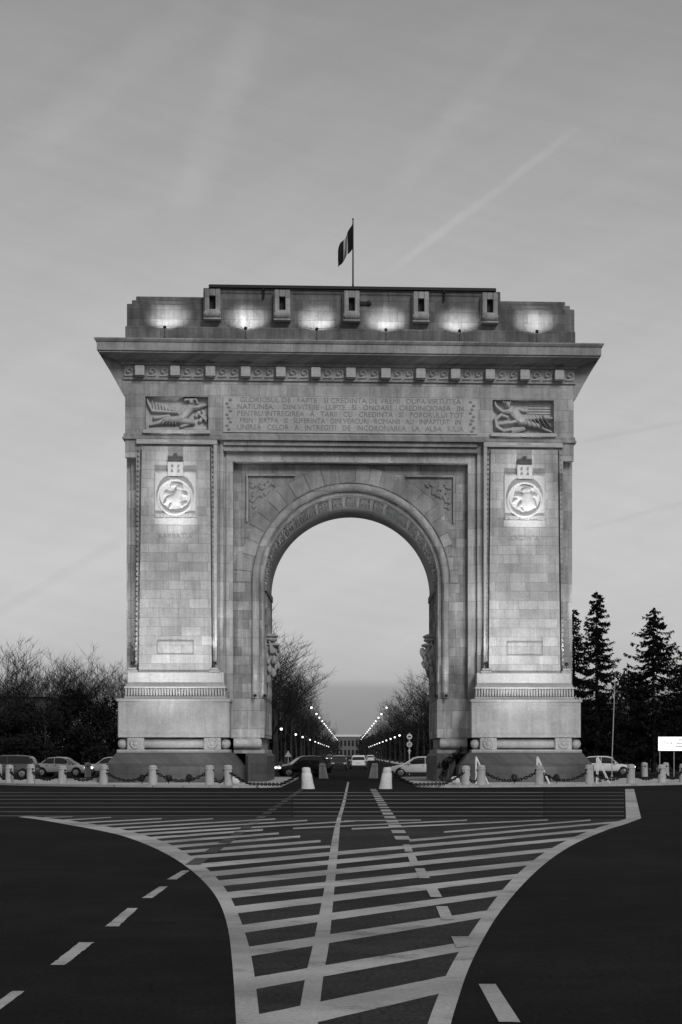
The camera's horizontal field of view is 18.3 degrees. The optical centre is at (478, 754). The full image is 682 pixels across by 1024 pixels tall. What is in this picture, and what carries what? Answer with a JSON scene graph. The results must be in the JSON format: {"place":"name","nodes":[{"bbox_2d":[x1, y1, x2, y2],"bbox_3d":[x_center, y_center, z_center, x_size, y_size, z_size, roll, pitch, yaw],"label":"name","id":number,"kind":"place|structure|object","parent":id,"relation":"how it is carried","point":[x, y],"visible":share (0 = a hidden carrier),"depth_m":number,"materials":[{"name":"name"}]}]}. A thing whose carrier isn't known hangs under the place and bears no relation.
{"place":"outdoors","nodes":[
{"label":"outdoors","id":0,"kind":"place"},
{"bbox_2d":[0,692,59,757],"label":"park building","id":1,"kind":"structure","parent":0,"point":[38,710],"depth_m":229.50,"materials":[{"name":"black glass"}]},
{"bbox_2d":[0,777,292,784],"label":"island pavement","id":2,"kind":"structure","parent":0,"point":[94,780],"depth_m":111.55,"materials":[{"name":"grey concrete"}]},
{"bbox_2d":[5,765,13,782],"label":"stone bollard","id":3,"kind":"object","parent":2,"relation":"on","point":[9,777],"visible":1,"depth_m":111.14,"materials":[{"name":"white stone"}]},
{"bbox_2d":[26,764,34,782],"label":"stone bollard","id":4,"kind":"object","parent":2,"relation":"on","point":[30,774],"visible":1,"depth_m":108.51,"materials":[{"name":"white stone"}]},
{"bbox_2d":[58,765,66,783],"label":"stone bollard","id":5,"kind":"object","parent":2,"relation":"on","point":[62,776],"visible":1,"depth_m":106.21,"materials":[{"name":"white stone"}]},
{"bbox_2d":[99,765,108,783],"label":"stone bollard","id":6,"kind":"object","parent":2,"relation":"on","point":[103,777],"visible":1,"depth_m":104.26,"materials":[{"name":"white stone"}]},
{"bbox_2d":[106,772,148,781],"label":"chain","id":7,"kind":"object","parent":6,"relation":"hanging from","point":[117,778],"visible":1,"depth_m":103.64,"materials":[{"name":"black metal"}]},
{"bbox_2d":[148,765,157,784],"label":"stone bollard","id":8,"kind":"object","parent":2,"relation":"on","point":[152,769],"visible":1,"depth_m":102.70,"materials":[{"name":"white stone"}]},
{"bbox_2d":[156,773,204,782],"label":"chain","id":9,"kind":"object","parent":8,"relation":"hanging from","point":[161,775],"visible":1,"depth_m":102.29,"materials":[{"name":"black metal"}]},
{"bbox_2d":[205,765,214,784],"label":"stone bollard","id":10,"kind":"object","parent":2,"relation":"on","point":[209,774],"visible":1,"depth_m":101.61,"materials":[{"name":"white stone"}]},
{"bbox_2d":[223,765,232,784],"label":"stone bollard","id":11,"kind":"object","parent":2,"relation":"on","point":[227,769],"visible":0.94,"depth_m":102.16,"materials":[{"name":"white stone"}]},
{"bbox_2d":[94,284,603,782],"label":"triumphal arch","id":12,"kind":"structure","parent":2,"relation":"on","point":[432,436],"depth_m":115.03,"materials":[{"name":"stone"}]},
{"bbox_2d":[352,218,353,285],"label":"flagpole","id":13,"kind":"object","parent":12,"relation":"on","point":[352,252],"visible":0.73,"depth_m":116.77,"materials":[{"name":"metal"}]},
{"bbox_2d":[338,226,351,266],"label":"flag","id":14,"kind":"object","parent":13,"relation":"attached to","point":[345,247],"visible":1,"depth_m":116.75,"materials":[{"name":"fabric"}]},
{"bbox_2d":[0,757,681,1023],"bbox_3d":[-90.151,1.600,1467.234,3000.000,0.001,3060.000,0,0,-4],"label":"road","id":15,"kind":"structure","parent":0,"point":[588,930],"depth_m":20.96,"materials":[{"name":"black asphalt"}]},
{"bbox_2d":[0,755,39,778],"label":"car","id":16,"kind":"object","parent":15,"relation":"on","point":[19,763],"visible":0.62,"depth_m":138.56,"materials":[{"name":"grey paint"}]},
{"bbox_2d":[38,757,92,776],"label":"car","id":17,"kind":"object","parent":15,"relation":"on","point":[49,767],"visible":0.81,"depth_m":149.73,"materials":[{"name":"paint"}]},
{"bbox_2d":[91,757,111,775],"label":"car","id":18,"kind":"object","parent":15,"relation":"on","point":[103,761],"visible":0.23,"depth_m":157.66,"materials":[{"name":"paint"}]},
{"bbox_2d":[0,777,298,787],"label":"kerb","id":19,"kind":"structure","parent":15,"relation":"on","point":[153,786],"depth_m":102.14,"materials":[{"name":"concrete"}]},
{"bbox_2d":[275,756,330,776],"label":"car","id":20,"kind":"object","parent":15,"relation":"on","point":[298,764],"visible":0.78,"depth_m":148.85,"materials":[{"name":"black paint"}]},
{"bbox_2d":[301,767,314,788],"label":"whitewashed post","id":21,"kind":"object","parent":15,"relation":"on","point":[307,781],"visible":0.98,"depth_m":97.69,"materials":[{"name":"stone"}]},
{"bbox_2d":[229,771,301,785],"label":"chain","id":22,"kind":"object","parent":21,"relation":"hanging from","point":[262,784],"visible":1,"depth_m":100.03,"materials":[{"name":"black metal"}]},
{"bbox_2d":[0,788,623,864],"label":"road markings","id":23,"kind":"object","parent":15,"relation":"on","point":[196,861],"visible":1,"depth_m":68.69,"materials":[{"name":"paint"}]},
{"bbox_2d":[0,782,640,1023],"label":"road markings","id":24,"kind":"object","parent":15,"relation":"on","point":[246,1004],"visible":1,"depth_m":17.72,"materials":[{"name":"white paint"}]},
{"bbox_2d":[319,763,327,777],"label":"whitewashed post","id":25,"kind":"object","parent":15,"relation":"on","point":[322,771],"visible":1,"depth_m":140.43,"materials":[{"name":"grey concrete"}]},
{"bbox_2d":[34,816,622,1023],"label":"hatched area","id":26,"kind":"object","parent":15,"relation":"on","point":[289,995],"visible":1,"depth_m":25.16,"materials":[{"name":"concrete"}]},
{"bbox_2d":[44,816,629,1023],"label":"road markings","id":27,"kind":"object","parent":26,"relation":"on","point":[345,1005],"visible":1,"depth_m":25.31,"materials":[{"name":"white paint"}]},
{"bbox_2d":[329,756,348,769],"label":"car","id":28,"kind":"object","parent":15,"relation":"on","point":[338,761],"visible":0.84,"depth_m":220.23,"materials":[{"name":"black paint"}]},
{"bbox_2d":[316,734,384,757],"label":"wood","id":29,"kind":"object","parent":15,"relation":"on","point":[360,746],"visible":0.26,"depth_m":1174.18,"materials":[{"name":"black plant"}]},
{"bbox_2d":[349,755,367,768],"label":"car","id":30,"kind":"object","parent":15,"relation":"on","point":[358,761],"visible":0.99,"depth_m":229.71,"materials":[{"name":"paint"}]},
{"bbox_2d":[369,763,377,777],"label":"whitewashed post","id":31,"kind":"object","parent":15,"relation":"on","point":[374,771],"visible":1,"depth_m":140.64,"materials":[{"name":"grey concrete"}]},
{"bbox_2d":[379,767,391,788],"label":"whitewashed post","id":32,"kind":"object","parent":15,"relation":"on","point":[386,780],"visible":1,"depth_m":97.72,"materials":[{"name":"white stone"}]},
{"bbox_2d":[391,771,464,785],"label":"chain","id":33,"kind":"object","parent":32,"relation":"hanging from","point":[427,783],"visible":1,"depth_m":100.17,"materials":[{"name":"black metal"}]},
{"bbox_2d":[390,756,425,776],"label":"car","id":34,"kind":"object","parent":15,"relation":"on","point":[415,765],"visible":0.41,"depth_m":146.63,"materials":[{"name":"silver metal"}]},
{"bbox_2d":[293,792,542,816],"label":"road markings","id":35,"kind":"object","parent":15,"relation":"on","point":[419,803],"visible":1,"depth_m":68.61,"materials":[{"name":"paint"}]},
{"bbox_2d":[370,789,469,947],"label":"road markings","id":36,"kind":"object","parent":15,"relation":"on","point":[445,914],"visible":1,"depth_m":27.71,"materials":[{"name":"white paint"}]},
{"bbox_2d":[403,778,681,787],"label":"kerb","id":37,"kind":"structure","parent":15,"relation":"on","point":[557,785],"depth_m":103.39,"materials":[{"name":"concrete"}]},
{"bbox_2d":[587,756,635,775],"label":"car","id":38,"kind":"object","parent":15,"relation":"on","point":[619,768],"visible":0.42,"depth_m":158.09,"materials":[{"name":"silver metal"}]},
{"bbox_2d":[610,677,615,776],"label":"slim pole","id":39,"kind":"object","parent":15,"relation":"on","point":[613,729],"visible":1,"depth_m":152.86,"materials":[{"name":"grey metal"}]},
{"bbox_2d":[658,737,681,764],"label":"backlit sign","id":40,"kind":"object","parent":15,"relation":"on","point":[669,743],"visible":0.98,"depth_m":151.06,"materials":[{"name":"white paint"}]},
{"bbox_2d":[0,0,681,755],"label":"sky","id":41,"kind":"structure","parent":0,"point":[525,150],"materials":[{"name":"grey"}]},
{"bbox_2d":[335,735,362,756],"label":"palace","id":42,"kind":"structure","parent":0,"point":[349,743],"depth_m":1497.11,"materials":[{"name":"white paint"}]},
{"bbox_2d":[376,759,403,764],"bbox_3d":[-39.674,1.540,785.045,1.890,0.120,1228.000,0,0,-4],"label":"pavement","id":43,"kind":"structure","parent":0,"point":[393,762],"depth_m":386.97,"materials":[{"name":"grey concrete"}]},
{"bbox_2d":[381,668,428,756],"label":"bare tree","id":44,"kind":"object","parent":43,"relation":"on","point":[413,736],"visible":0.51,"depth_m":291.59,"materials":[{"name":"grey plant"}]},
{"bbox_2d":[387,684,429,755],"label":"bare tree","id":45,"kind":"object","parent":43,"relation":"on","point":[424,729],"visible":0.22,"depth_m":268.83,"materials":[{"name":"grey plant"}]},
{"bbox_2d":[376,758,678,773],"bbox_3d":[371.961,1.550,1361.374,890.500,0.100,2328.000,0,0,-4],"label":"park ground","id":46,"kind":"structure","parent":0,"point":[649,772],"depth_m":175.15,"materials":[{"name":"black plant"}]},
{"bbox_2d":[376,698,409,761],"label":"bare tree","id":47,"kind":"object","parent":46,"relation":"on","point":[398,736],"visible":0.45,"depth_m":411.72,"materials":[{"name":"grey plant"}]},
{"bbox_2d":[391,732,405,760],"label":"evergreen bush","id":48,"kind":"object","parent":46,"relation":"on","point":[397,752],"visible":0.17,"depth_m":485.65,"materials":[{"name":"black plant"}]},
{"bbox_2d":[379,695,422,760],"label":"bare tree","id":49,"kind":"object","parent":46,"relation":"on","point":[398,723],"visible":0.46,"depth_m":345.73,"materials":[{"name":"grey plant"}]},
{"bbox_2d":[382,695,428,762],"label":"bare tree","id":50,"kind":"object","parent":46,"relation":"on","point":[402,730],"visible":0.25,"depth_m":377.24,"materials":[{"name":"grey plant"}]},
{"bbox_2d":[389,690,426,756],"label":"bare tree","id":51,"kind":"object","parent":46,"relation":"on","point":[412,720],"visible":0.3,"depth_m":316.37,"materials":[{"name":"grey plant"}]},
{"bbox_2d":[400,722,421,761],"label":"evergreen bush","id":52,"kind":"object","parent":46,"relation":"on","point":[412,752],"visible":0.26,"depth_m":391.83,"materials":[{"name":"black plant"}]},
{"bbox_2d":[394,674,428,731],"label":"bare tree","id":53,"kind":"object","parent":46,"relation":"on","point":[424,696],"visible":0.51,"depth_m":232.57,"materials":[{"name":"grey plant"}]},
{"bbox_2d":[394,670,430,749],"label":"bare tree","id":54,"kind":"object","parent":46,"relation":"on","point":[429,747],"visible":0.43,"depth_m":248.51,"materials":[{"name":"grey plant"}]},
{"bbox_2d":[414,724,432,756],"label":"evergreen bush","id":55,"kind":"object","parent":46,"relation":"on","point":[421,751],"visible":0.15,"depth_m":352.33,"materials":[{"name":"black plant"}]},
{"bbox_2d":[572,608,608,756],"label":"conifer","id":56,"kind":"object","parent":46,"relation":"on","point":[575,657],"visible":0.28,"depth_m":178.66,"materials":[{"name":"black plant"}]},
{"bbox_2d":[572,592,642,773],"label":"conifer","id":57,"kind":"object","parent":46,"relation":"on","point":[598,644],"visible":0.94,"depth_m":172.69,"materials":[{"name":"black plant"}]},
{"bbox_2d":[606,670,637,755],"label":"evergreen bush","id":58,"kind":"object","parent":46,"relation":"on","point":[624,724],"visible":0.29,"depth_m":184.54,"materials":[{"name":"black plant"}]},
{"bbox_2d":[588,607,681,772],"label":"conifer","id":59,"kind":"object","parent":46,"relation":"on","point":[648,691],"visible":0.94,"depth_m":174.82,"materials":[{"name":"black plant"}]},
{"bbox_2d":[628,681,650,770],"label":"evergreen bush","id":60,"kind":"object","parent":46,"relation":"on","point":[629,706],"visible":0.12,"depth_m":187.03,"materials":[{"name":"black plant"}]},
{"bbox_2d":[629,709,663,770],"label":"evergreen bush","id":61,"kind":"object","parent":46,"relation":"on","point":[638,722],"visible":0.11,"depth_m":184.93,"materials":[{"name":"black plant"}]},
{"bbox_2d":[640,652,681,766],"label":"conifer","id":62,"kind":"object","parent":46,"relation":"on","point":[673,762],"visible":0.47,"depth_m":176.64,"materials":[{"name":"black plant"}]},
{"bbox_2d":[402,777,678,784],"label":"island pavement","id":63,"kind":"structure","parent":0,"point":[425,780],"depth_m":111.55,"materials":[{"name":"grey concrete"}]},
{"bbox_2d":[437,746,467,781],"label":"corner plant","id":64,"kind":"object","parent":63,"relation":"on","point":[445,765],"visible":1,"depth_m":113.33,"materials":[{"name":"black plant"}]},
{"bbox_2d":[461,766,470,784],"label":"stone bollard","id":65,"kind":"object","parent":63,"relation":"on","point":[466,776],"visible":1,"depth_m":102.59,"materials":[{"name":"white stone"}]},
{"bbox_2d":[476,765,485,784],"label":"stone bollard","id":66,"kind":"object","parent":63,"relation":"on","point":[481,775],"visible":1,"depth_m":102.29,"materials":[{"name":"white stone"}]},
{"bbox_2d":[535,765,543,784],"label":"stone bollard","id":67,"kind":"object","parent":63,"relation":"on","point":[539,770],"visible":1,"depth_m":103.77,"materials":[{"name":"white stone"}]},
{"bbox_2d":[485,771,535,781],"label":"chain","id":68,"kind":"object","parent":67,"relation":"hanging from","point":[496,778],"visible":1,"depth_m":103.14,"materials":[{"name":"black metal"}]},
{"bbox_2d":[585,764,593,783],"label":"stone bollard","id":69,"kind":"object","parent":63,"relation":"on","point":[589,775],"visible":0.97,"depth_m":105.68,"materials":[{"name":"white stone"}]},
{"bbox_2d":[543,771,586,781],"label":"chain","id":70,"kind":"object","parent":69,"relation":"hanging from","point":[583,774],"visible":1,"depth_m":104.86,"materials":[{"name":"black metal"}]},
{"bbox_2d":[596,756,609,783],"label":"folding stand","id":71,"kind":"object","parent":63,"relation":"on","point":[601,766],"visible":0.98,"depth_m":106.81,"materials":[{"name":"white paint"}]},
{"bbox_2d":[627,764,634,782],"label":"stone bollard","id":72,"kind":"object","parent":63,"relation":"on","point":[631,774],"visible":1,"depth_m":107.98,"materials":[{"name":"white stone"}]},
{"bbox_2d":[593,770,628,780],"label":"chain","id":73,"kind":"object","parent":72,"relation":"hanging from","point":[610,779],"visible":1,"depth_m":107.00,"materials":[{"name":"black metal"}]},
{"bbox_2d":[641,762,647,776],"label":"stone bollard","id":74,"kind":"object","parent":63,"relation":"on","point":[644,769],"visible":1,"depth_m":139.77,"materials":[{"name":"white stone"}]},
{"bbox_2d":[658,764,665,782],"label":"stone bollard","id":75,"kind":"object","parent":63,"relation":"on","point":[662,774],"visible":1,"depth_m":110.61,"materials":[{"name":"white stone"}]},
{"bbox_2d":[582,699,679,769],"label":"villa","id":76,"kind":"object","parent":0,"point":[629,717],"depth_m":207.24,"materials":[{"name":"black glass"}]},
{"bbox_3d":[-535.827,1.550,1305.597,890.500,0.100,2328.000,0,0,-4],"label":"park ground","id":77,"kind":"structure","parent":0,"visible":0},
{"bbox_2d":[0,709,23,755],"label":"evergreen bush","id":78,"kind":"object","parent":77,"relation":"on","point":[6,748],"visible":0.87,"depth_m":184.93,"materials":[{"name":"black plant"}]},
{"bbox_2d":[0,649,40,737],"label":"bare tree","id":79,"kind":"object","parent":77,"relation":"on","point":[7,681],"visible":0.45,"depth_m":195.00,"materials":[{"name":"black plant"}]},
{"bbox_2d":[1,701,49,753],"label":"evergreen bush","id":80,"kind":"object","parent":77,"relation":"on","point":[15,731],"visible":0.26,"depth_m":187.79,"materials":[{"name":"black plant"}]},
{"bbox_2d":[0,657,51,743],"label":"bare tree","id":81,"kind":"object","parent":77,"relation":"on","point":[40,705],"visible":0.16,"depth_m":207.10,"materials":[{"name":"black plant"}]},
{"bbox_2d":[0,662,56,738],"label":"bare tree","id":82,"kind":"object","parent":77,"relation":"on","point":[27,694],"visible":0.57,"depth_m":192.77,"materials":[{"name":"black plant"}]},
{"bbox_2d":[0,634,56,731],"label":"bare tree","id":83,"kind":"object","parent":77,"relation":"on","point":[22,663],"visible":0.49,"depth_m":199.20,"materials":[{"name":"black plant"}]},
{"bbox_2d":[10,706,65,762],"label":"evergreen bush","id":84,"kind":"object","parent":77,"relation":"on","point":[37,749],"visible":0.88,"depth_m":184.59,"materials":[{"name":"black plant"}]},
{"bbox_2d":[8,655,73,739],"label":"bare tree","id":85,"kind":"object","parent":77,"relation":"on","point":[41,692],"visible":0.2,"depth_m":210.25,"materials":[{"name":"black plant"}]},
{"bbox_2d":[42,699,86,764],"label":"evergreen bush","id":86,"kind":"object","parent":77,"relation":"on","point":[61,732],"visible":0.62,"depth_m":188.39,"materials":[{"name":"black plant"}]},
{"bbox_2d":[40,649,97,725],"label":"bare tree","id":87,"kind":"object","parent":77,"relation":"on","point":[72,677],"visible":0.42,"depth_m":199.27,"materials":[{"name":"black plant"}]},
{"bbox_2d":[43,655,106,720],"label":"bare tree","id":88,"kind":"object","parent":77,"relation":"on","point":[70,675],"visible":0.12,"depth_m":210.40,"materials":[{"name":"black plant"}]},
{"bbox_2d":[33,655,124,741],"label":"bare tree","id":89,"kind":"object","parent":77,"relation":"on","point":[65,679],"visible":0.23,"depth_m":204.63,"materials":[{"name":"black plant"}]},
{"bbox_2d":[58,687,100,764],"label":"evergreen bush","id":90,"kind":"object","parent":77,"relation":"on","point":[78,697],"visible":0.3,"depth_m":189.65,"materials":[{"name":"black plant"}]},
{"bbox_2d":[49,645,119,723],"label":"bare tree","id":91,"kind":"object","parent":77,"relation":"on","point":[93,679],"visible":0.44,"depth_m":199.38,"materials":[{"name":"black plant"}]},
{"bbox_2d":[46,661,126,740],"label":"bare tree","id":92,"kind":"object","parent":77,"relation":"on","point":[111,684],"visible":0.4,"depth_m":196.52,"materials":[{"name":"black plant"}]},
{"bbox_2d":[72,703,119,763],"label":"evergreen bush","id":93,"kind":"object","parent":77,"relation":"on","point":[97,751],"visible":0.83,"depth_m":185.35,"materials":[{"name":"black plant"}]},
{"bbox_2d":[95,697,123,751],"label":"evergreen bush","id":94,"kind":"object","parent":77,"relation":"on","point":[115,707],"visible":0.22,"depth_m":187.84,"materials":[{"name":"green plant"}]},
{"bbox_2d":[93,664,126,718],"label":"bare tree","id":95,"kind":"object","parent":77,"relation":"on","point":[110,692],"visible":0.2,"depth_m":195.86,"materials":[{"name":"black plant"}]},
{"bbox_2d":[268,628,293,749],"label":"bare tree","id":96,"kind":"object","parent":77,"relation":"on","point":[279,684],"visible":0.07,"depth_m":249.63,"materials":[{"name":"black plant"}]},
{"bbox_2d":[279,721,297,761],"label":"evergreen bush","id":97,"kind":"object","parent":77,"relation":"on","point":[287,743],"visible":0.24,"depth_m":435.67,"materials":[{"name":"plant"}]},
{"bbox_2d":[271,603,316,703],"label":"bare tree","id":98,"kind":"object","parent":77,"relation":"on","point":[288,663],"visible":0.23,"depth_m":212.37,"materials":[{"name":"black plant"}]},
{"bbox_2d":[272,671,319,757],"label":"bare tree","id":99,"kind":"object","parent":77,"relation":"on","point":[294,730],"visible":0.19,"depth_m":392.30,"materials":[{"name":"black plant"}]},
{"bbox_2d":[272,633,322,764],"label":"bare tree","id":100,"kind":"object","parent":77,"relation":"on","point":[278,737],"visible":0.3,"depth_m":299.42,"materials":[{"name":"black plant"}]},
{"bbox_2d":[278,673,316,756],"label":"bare tree","id":101,"kind":"object","parent":77,"relation":"on","point":[299,727],"visible":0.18,"depth_m":429.50,"materials":[{"name":"black plant"}]},
{"bbox_2d":[272,659,327,763],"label":"bare tree","id":102,"kind":"object","parent":77,"relation":"on","point":[286,726],"visible":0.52,"depth_m":326.74,"materials":[{"name":"black plant"}]},
{"bbox_2d":[272,618,329,765],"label":"bare tree","id":103,"kind":"object","parent":77,"relation":"on","point":[274,729],"visible":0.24,"depth_m":271.93,"materials":[{"name":"grey plant"}]},
{"bbox_2d":[287,692,319,755],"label":"bare tree","id":104,"kind":"object","parent":77,"relation":"on","point":[306,725],"visible":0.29,"depth_m":469.76,"materials":[{"name":"black plant"}]},
{"bbox_2d":[272,650,336,761],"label":"bare tree","id":105,"kind":"object","parent":77,"relation":"on","point":[290,736],"visible":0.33,"depth_m":358.17,"materials":[{"name":"black plant"}]},
{"bbox_2d":[294,692,321,755],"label":"bare tree","id":106,"kind":"object","parent":77,"relation":"on","point":[311,718],"visible":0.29,"depth_m":513.03,"materials":[{"name":"black plant"}]},
{"bbox_2d":[299,706,329,755],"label":"bare tree","id":107,"kind":"object","parent":77,"relation":"on","point":[314,717],"visible":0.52,"depth_m":559.53,"materials":[{"name":"grey plant"}]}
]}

